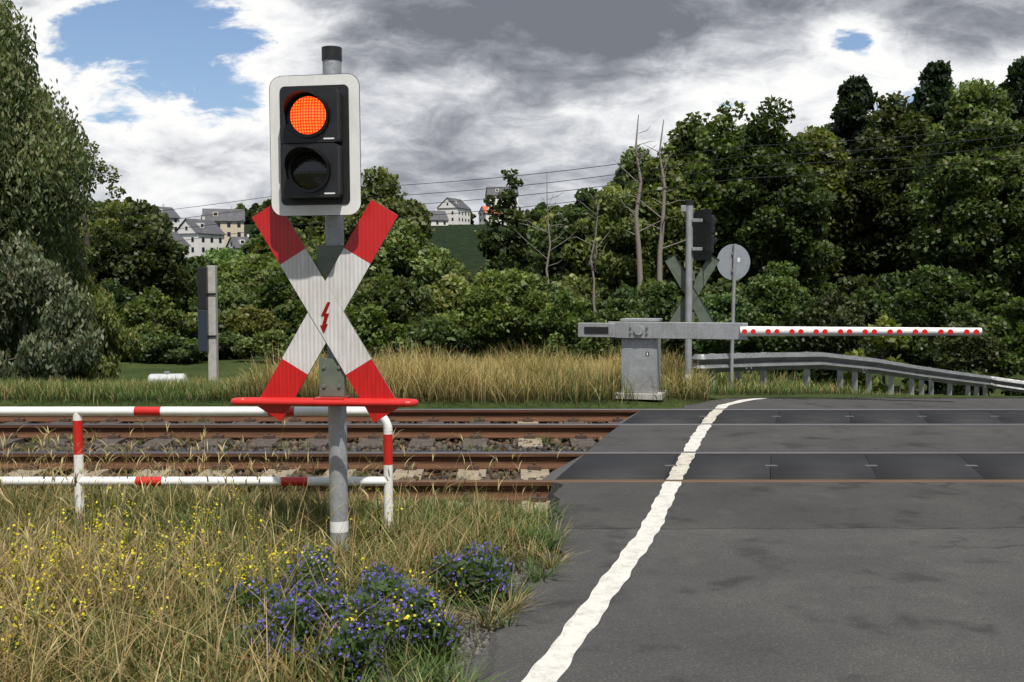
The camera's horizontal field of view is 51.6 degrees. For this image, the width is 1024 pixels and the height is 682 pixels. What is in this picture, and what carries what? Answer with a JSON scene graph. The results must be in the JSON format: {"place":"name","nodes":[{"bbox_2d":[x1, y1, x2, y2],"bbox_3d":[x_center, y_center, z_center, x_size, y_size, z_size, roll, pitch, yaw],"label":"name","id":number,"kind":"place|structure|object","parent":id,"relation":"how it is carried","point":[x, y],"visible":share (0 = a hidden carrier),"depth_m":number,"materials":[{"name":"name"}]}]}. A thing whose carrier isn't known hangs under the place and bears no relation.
{"place":"outdoors","nodes":[
{"label":"outdoors","id":0,"kind":"place"},
{"bbox_2d":[0,224,1023,681],"bbox_3d":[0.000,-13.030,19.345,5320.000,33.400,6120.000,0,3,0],"label":"ground","id":1,"kind":"structure","parent":0,"point":[460,240],"depth_m":16.01,"materials":[{"name":"green plant"}]},
{"bbox_2d":[0,0,142,382],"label":"willow tree","id":2,"kind":"object","parent":1,"relation":"on","point":[67,309],"visible":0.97,"depth_m":24.71,"materials":[{"name":"green plant"}]},
{"bbox_2d":[147,371,186,382],"bbox_3d":[-11.623,1.473,36.127,1.546,0.880,0.700,0,3,0],"label":"gas tank","id":3,"kind":"object","parent":1,"relation":"on","point":[167,374],"visible":0.34,"depth_m":35.94,"materials":[{"name":"metal"}]},
{"bbox_2d":[0,407,392,531],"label":"railing","id":4,"kind":"object","parent":1,"relation":"on","point":[77,413],"visible":0.66,"depth_m":6.83,"materials":[{"name":"white metal"}]},
{"bbox_2d":[197,266,218,381],"bbox_3d":[-5.578,0.109,19.480,0.311,2.984,0.255,0,3,0],"label":"signal post","id":5,"kind":"object","parent":1,"relation":"on","point":[207,297],"visible":0.93,"depth_m":19.39,"materials":[{"name":"metal"}]},
{"bbox_2d":[0,485,474,679],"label":"flower stems","id":6,"kind":"object","parent":1,"relation":"on","point":[432,639],"visible":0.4,"depth_m":5.17,"materials":[{"name":"green plant"}]},
{"bbox_2d":[0,476,516,681],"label":"flower heads","id":7,"kind":"object","parent":1,"relation":"on","point":[420,616],"visible":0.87,"depth_m":4.84,"materials":[{"name":"plant"}]},
{"bbox_2d":[0,420,605,681],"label":"ballast stones","id":8,"kind":"object","parent":1,"relation":"on","point":[484,638],"visible":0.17,"depth_m":11.47,"materials":[{"name":"grey gravel"}]},
{"bbox_2d":[0,422,606,531],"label":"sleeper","id":9,"kind":"object","parent":1,"relation":"on","point":[436,473],"visible":0.03,"depth_m":11.67,"materials":[{"name":"brown wood"}]},
{"bbox_2d":[555,410,1023,479],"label":"level crossing panels","id":10,"kind":"object","parent":9,"relation":"on","point":[791,467],"visible":0.67,"depth_m":9.77,"materials":[{"name":"grey concrete"}]},
{"bbox_2d":[542,411,999,479],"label":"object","id":11,"kind":"object","parent":10,"relation":"on","point":[555,473],"visible":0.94,"depth_m":9.76,"materials":[{"name":"grey"}]},
{"bbox_2d":[0,416,622,449],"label":"sleepers","id":12,"kind":"object","parent":1,"relation":"on","point":[423,438],"visible":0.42,"depth_m":12.23,"materials":[{"name":"wood"}]},
{"bbox_2d":[0,423,1023,437],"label":"rail","id":13,"kind":"object","parent":12,"relation":"on","point":[409,430],"visible":0.58,"depth_m":12.36,"materials":[{"name":"brown metal"}]},
{"bbox_2d":[0,409,1023,421],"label":"rail","id":14,"kind":"object","parent":12,"relation":"on","point":[505,415],"visible":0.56,"depth_m":13.84,"materials":[{"name":"metal"}]},
{"bbox_2d":[322,46,348,557],"bbox_3d":[-1.030,-0.175,6.199,0.318,3.040,0.318,0,3,8],"label":"signal post","id":15,"kind":"object","parent":1,"relation":"on","point":[334,235],"visible":0.43,"depth_m":6.20,"materials":[{"name":"grey metal"}]},
{"bbox_2d":[269,73,360,215],"bbox_3d":[-1.099,-1.100,5.998,0.526,0.786,0.309,0,3,8],"label":"traffic light","id":16,"kind":"object","parent":15,"relation":"attached to","point":[339,94],"visible":0.78,"depth_m":5.91,"materials":[{"name":"black plastic"}]},
{"bbox_2d":[283,90,334,193],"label":"signal lamps","id":17,"kind":"object","parent":16,"relation":"attached to","point":[309,170],"visible":1,"depth_m":5.83,"materials":[{"name":"orange glass"}]},
{"bbox_2d":[230,395,418,406],"bbox_3d":[-1.064,0.348,6.140,1.108,0.053,0.306,0,3,8],"label":"bar","id":18,"kind":"object","parent":15,"relation":"attached to","point":[344,401],"visible":0.98,"depth_m":6.01,"materials":[{"name":"red metal"}]},
{"bbox_2d":[252,199,398,421],"bbox_3d":[-1.067,-0.170,6.117,0.865,1.276,0.062,0,3,8],"label":"sign","id":19,"kind":"object","parent":15,"relation":"attached to","point":[326,303],"visible":0.98,"depth_m":6.09,"materials":[{"name":"metal"}]},
{"bbox_2d":[159,186,527,257],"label":"village","id":20,"kind":"object","parent":1,"relation":"on","point":[201,245],"visible":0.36,"depth_m":324.97,"materials":[{"name":"stone"}]},
{"bbox_2d":[6,462,770,513],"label":"sleepers","id":21,"kind":"object","parent":1,"relation":"on","point":[534,469],"visible":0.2,"depth_m":10.03,"materials":[{"name":"wood"}]},
{"bbox_2d":[0,451,1023,468],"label":"rail","id":22,"kind":"object","parent":21,"relation":"on","point":[450,459],"visible":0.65,"depth_m":10.27,"materials":[{"name":"metal"}]},
{"bbox_2d":[0,480,1023,500],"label":"rail","id":23,"kind":"object","parent":21,"relation":"on","point":[542,486],"visible":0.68,"depth_m":8.77,"materials":[{"name":"brown metal"}]},
{"bbox_2d":[0,337,910,681],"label":"grass","id":24,"kind":"structure","parent":1,"relation":"on","point":[178,645],"depth_m":6.16,"materials":[{"name":"green plant"}]},
{"bbox_2d":[2,102,1023,393],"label":"tree trunks","id":25,"kind":"object","parent":1,"relation":"on","point":[638,252],"visible":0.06,"depth_m":59.68,"materials":[{"name":"brown plant"}]},
{"bbox_2d":[8,100,1023,395],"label":"foliage","id":26,"kind":"object","parent":25,"relation":"on","point":[386,312],"visible":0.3,"depth_m":61.27,"materials":[{"name":"green plant"}]},
{"bbox_2d":[76,78,1023,366],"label":"foliage","id":27,"kind":"object","parent":1,"relation":"on","point":[494,310],"visible":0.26,"depth_m":64.95,"materials":[{"name":"green plant"}]},
{"bbox_2d":[83,90,1023,395],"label":"dark foliage","id":28,"kind":"object","parent":1,"relation":"on","point":[863,298],"visible":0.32,"depth_m":61.64,"materials":[{"name":"green plant"}]},
{"bbox_2d":[224,304,926,394],"bbox_3d":[-1.372,0.119,39.789,2.977,2.996,35.302,-3,4,-42],"label":"bush","id":29,"kind":"object","parent":1,"relation":"on","point":[246,319],"visible":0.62,"depth_m":27.11,"materials":[{"name":"green plant"}]},
{"bbox_2d":[614,318,665,399],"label":"barrier drive housing","id":30,"kind":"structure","parent":1,"relation":"on","point":[640,356],"depth_m":15.52,"materials":[{"name":"grey metal"}]},
{"bbox_2d":[578,322,747,339],"bbox_3d":[2.164,-0.154,15.362,2.445,0.240,0.111,1,3,15],"label":"barrier arm","id":31,"kind":"object","parent":30,"relation":"on","point":[686,330],"visible":1,"depth_m":15.33},
{"bbox_2d":[740,326,981,335],"bbox_3d":[4.779,-0.122,14.660,3.171,0.154,0.148,1,3,15],"label":"barrier boom","id":32,"kind":"object","parent":31,"relation":"attached to","point":[829,331],"visible":1,"depth_m":14.62,"materials":[{"name":"white metal"}]},
{"bbox_2d":[685,200,696,392],"bbox_3d":[2.750,-0.686,16.487,0.318,2.985,0.318,1,3,20],"label":"signal pole","id":33,"kind":"object","parent":1,"relation":"on","point":[689,276],"visible":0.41,"depth_m":16.43,"materials":[{"name":"grey metal"}]},
{"bbox_2d":[665,254,719,322],"bbox_3d":[2.803,-0.718,16.558,0.865,1.276,0.062,1,3,20],"label":"crossbuck sign","id":34,"kind":"object","parent":33,"relation":"attached to","point":[698,283],"visible":0.7,"depth_m":16.56,"materials":[{"name":"grey metal"}]},
{"bbox_2d":[691,209,713,259],"bbox_3d":[2.913,-1.649,16.459,0.309,0.786,0.526,-1,3,-22],"label":"signal light","id":35,"kind":"object","parent":33,"relation":"attached to","point":[702,248],"visible":1,"depth_m":16.41,"materials":[{"name":"black metal"}]},
{"bbox_2d":[714,218,716,243],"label":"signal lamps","id":36,"kind":"object","parent":35,"relation":"attached to","point":[715,221],"visible":0.12,"depth_m":16.45,"materials":[{"name":"black plastic"}]},
{"bbox_2d":[717,244,749,386],"bbox_3d":[3.691,-0.338,17.716,0.598,2.560,0.070,0,3,-13],"label":"round sign","id":37,"kind":"object","parent":1,"relation":"on","point":[733,264],"visible":0.84,"depth_m":17.69,"materials":[{"name":"white metal"}]},
{"bbox_2d":[692,352,1023,395],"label":"guard rail","id":38,"kind":"object","parent":1,"relation":"on","point":[762,362],"visible":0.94,"depth_m":20.46,"materials":[{"name":"silver metal"}]},
{"bbox_2d":[826,55,1023,295],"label":"conifer trees","id":39,"kind":"object","parent":1,"relation":"on","point":[856,101],"visible":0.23,"depth_m":78.95,"materials":[{"name":"green plant"}]},
{"bbox_2d":[3,0,1023,223],"label":"sky","id":40,"kind":"structure","parent":0,"point":[173,95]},
{"bbox_2d":[78,123,1023,249],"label":"overhead wires","id":41,"kind":"object","parent":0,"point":[649,179],"visible":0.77,"depth_m":38.02,"materials":[{"name":"black metal"}]},
{"bbox_2d":[681,205,685,211],"bbox_3d":[2.708,-2.055,16.483,0.134,0.100,0.160,1,3,20],"label":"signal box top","id":42,"kind":"object","parent":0,"point":[683,208],"visible":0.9,"depth_m":16.42,"materials":[{"name":"grey metal"}]},
{"bbox_2d":[462,398,1023,681],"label":"road","id":43,"kind":"structure","parent":0,"point":[824,582],"depth_m":6.01,"materials":[{"name":"grey asphalt"}]},
{"bbox_2d":[489,397,732,641],"bbox_3d":[5.152,1.517,4.876,12.369,0.300,26.327,1,3,19],"label":"road edge","id":44,"kind":"object","parent":43,"relation":"on","point":[555,487],"visible":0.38,"depth_m":8.20,"materials":[{"name":"concrete"}]},
{"bbox_2d":[521,398,765,681],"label":"edge line","id":45,"kind":"object","parent":43,"relation":"on","point":[553,663],"visible":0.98,"depth_m":5.85,"materials":[{"name":"paint"}]}
]}

